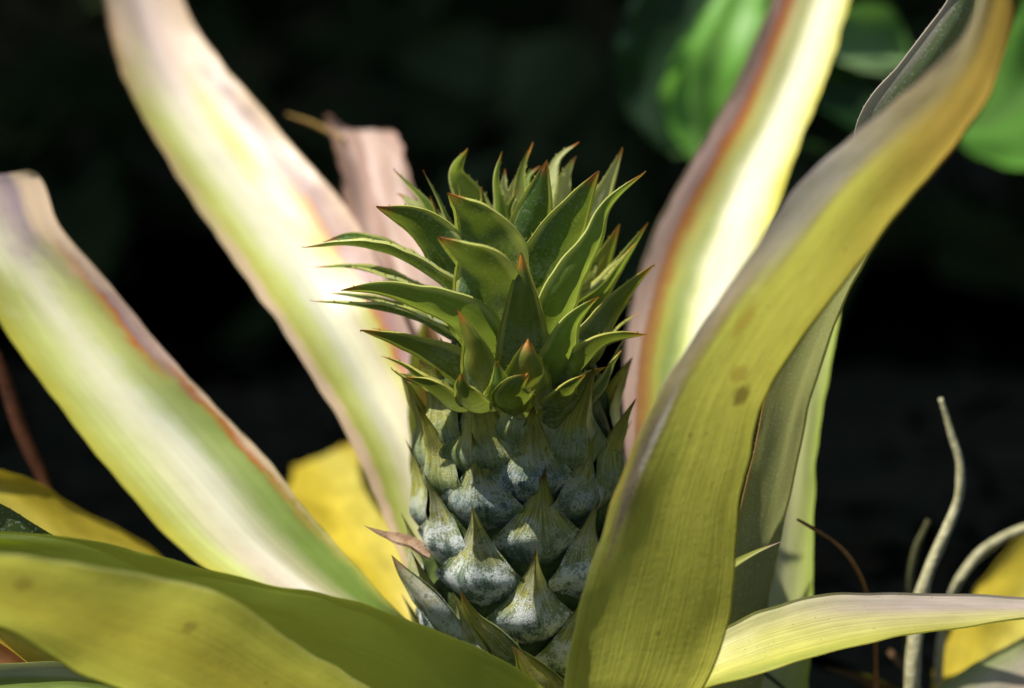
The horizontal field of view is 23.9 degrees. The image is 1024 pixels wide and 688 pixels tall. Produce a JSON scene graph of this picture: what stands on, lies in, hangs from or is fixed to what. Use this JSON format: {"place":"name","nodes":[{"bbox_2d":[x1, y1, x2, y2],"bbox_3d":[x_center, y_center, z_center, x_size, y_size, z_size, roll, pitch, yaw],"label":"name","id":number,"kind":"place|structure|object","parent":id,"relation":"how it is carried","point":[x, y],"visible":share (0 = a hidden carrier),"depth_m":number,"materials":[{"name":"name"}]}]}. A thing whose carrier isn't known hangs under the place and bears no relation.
{"place":"outdoors","nodes":[
{"label":"outdoors","id":0,"kind":"place"},
{"bbox_2d":[0,0,1020,140],"bbox_3d":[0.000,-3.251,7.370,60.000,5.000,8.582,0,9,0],"label":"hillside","id":1,"kind":"structure","parent":0,"point":[597,30],"depth_m":3.60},
{"bbox_2d":[0,133,1023,687],"bbox_3d":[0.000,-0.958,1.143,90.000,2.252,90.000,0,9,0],"label":"ground","id":2,"kind":"structure","parent":0,"point":[852,463],"depth_m":1.88,"materials":[{"name":"soil"}]},
{"bbox_2d":[0,351,52,490],"bbox_3d":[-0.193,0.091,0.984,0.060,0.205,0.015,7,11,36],"label":"dead stalk","id":3,"kind":"object","parent":2,"relation":"on","point":[21,430],"visible":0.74,"depth_m":0.98,"materials":[{"name":"brown plant"}]},
{"bbox_2d":[0,0,1023,687],"bbox_3d":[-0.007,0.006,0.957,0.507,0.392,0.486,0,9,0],"label":"pineapple plant","id":4,"kind":"object","parent":2,"relation":"on","point":[478,500],"visible":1,"depth_m":0.87,"materials":[{"name":"green plant"}]},
{"bbox_2d":[0,0,1023,350],"bbox_3d":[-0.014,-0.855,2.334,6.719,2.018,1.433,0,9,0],"label":"thicket","id":5,"kind":"object","parent":2,"relation":"on","point":[440,70],"visible":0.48,"depth_m":2.21,"materials":[{"name":"black plant"}]},
{"bbox_2d":[764,672,785,687],"bbox_3d":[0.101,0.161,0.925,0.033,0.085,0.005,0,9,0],"label":"twig","id":6,"kind":"object","parent":2,"relation":"on","point":[773,679],"visible":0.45,"depth_m":0.92,"materials":[{"name":"black plant"}]},
{"bbox_2d":[612,0,1023,319],"bbox_3d":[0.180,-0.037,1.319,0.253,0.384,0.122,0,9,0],"label":"broad leaved plant","id":7,"kind":"object","parent":2,"relation":"on","point":[678,65],"visible":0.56,"depth_m":1.29,"materials":[{"name":"green plant"}]},
{"bbox_2d":[796,518,878,687],"bbox_3d":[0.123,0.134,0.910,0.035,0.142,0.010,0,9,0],"label":"twig","id":8,"kind":"object","parent":2,"relation":"on","point":[844,551],"visible":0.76,"depth_m":0.90,"materials":[{"name":"brown plant"}]},
{"bbox_2d":[902,519,930,687],"bbox_3d":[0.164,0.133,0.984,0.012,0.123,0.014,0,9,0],"label":"dry stalk","id":9,"kind":"object","parent":2,"relation":"on","point":[910,570],"visible":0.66,"depth_m":0.98,"materials":[{"name":"plant"}]},
{"bbox_2d":[904,397,964,687],"bbox_3d":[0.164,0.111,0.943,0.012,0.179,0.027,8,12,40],"label":"dry stalk","id":10,"kind":"object","parent":2,"relation":"on","point":[912,672],"visible":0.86,"depth_m":0.94,"materials":[{"name":"beige plant"}]},
{"bbox_2d":[933,524,1023,687],"bbox_3d":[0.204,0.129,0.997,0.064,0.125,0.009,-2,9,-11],"label":"dry stalk","id":11,"kind":"object","parent":2,"relation":"on","point":[979,554],"visible":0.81,"depth_m":0.99,"materials":[{"name":"beige plant"}]},
{"bbox_2d":[0,166,1023,687],"bbox_3d":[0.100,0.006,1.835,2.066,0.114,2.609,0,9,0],"label":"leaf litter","id":12,"kind":"object","parent":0,"point":[826,560],"visible":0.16,"depth_m":1.82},
{"bbox_2d":[824,535,1023,687],"bbox_3d":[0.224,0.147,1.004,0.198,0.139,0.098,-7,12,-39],"label":"leaf","id":13,"kind":"object","parent":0,"point":[991,655],"visible":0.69,"depth_m":1.01,"materials":[{"name":"yellow plant"}]}
]}

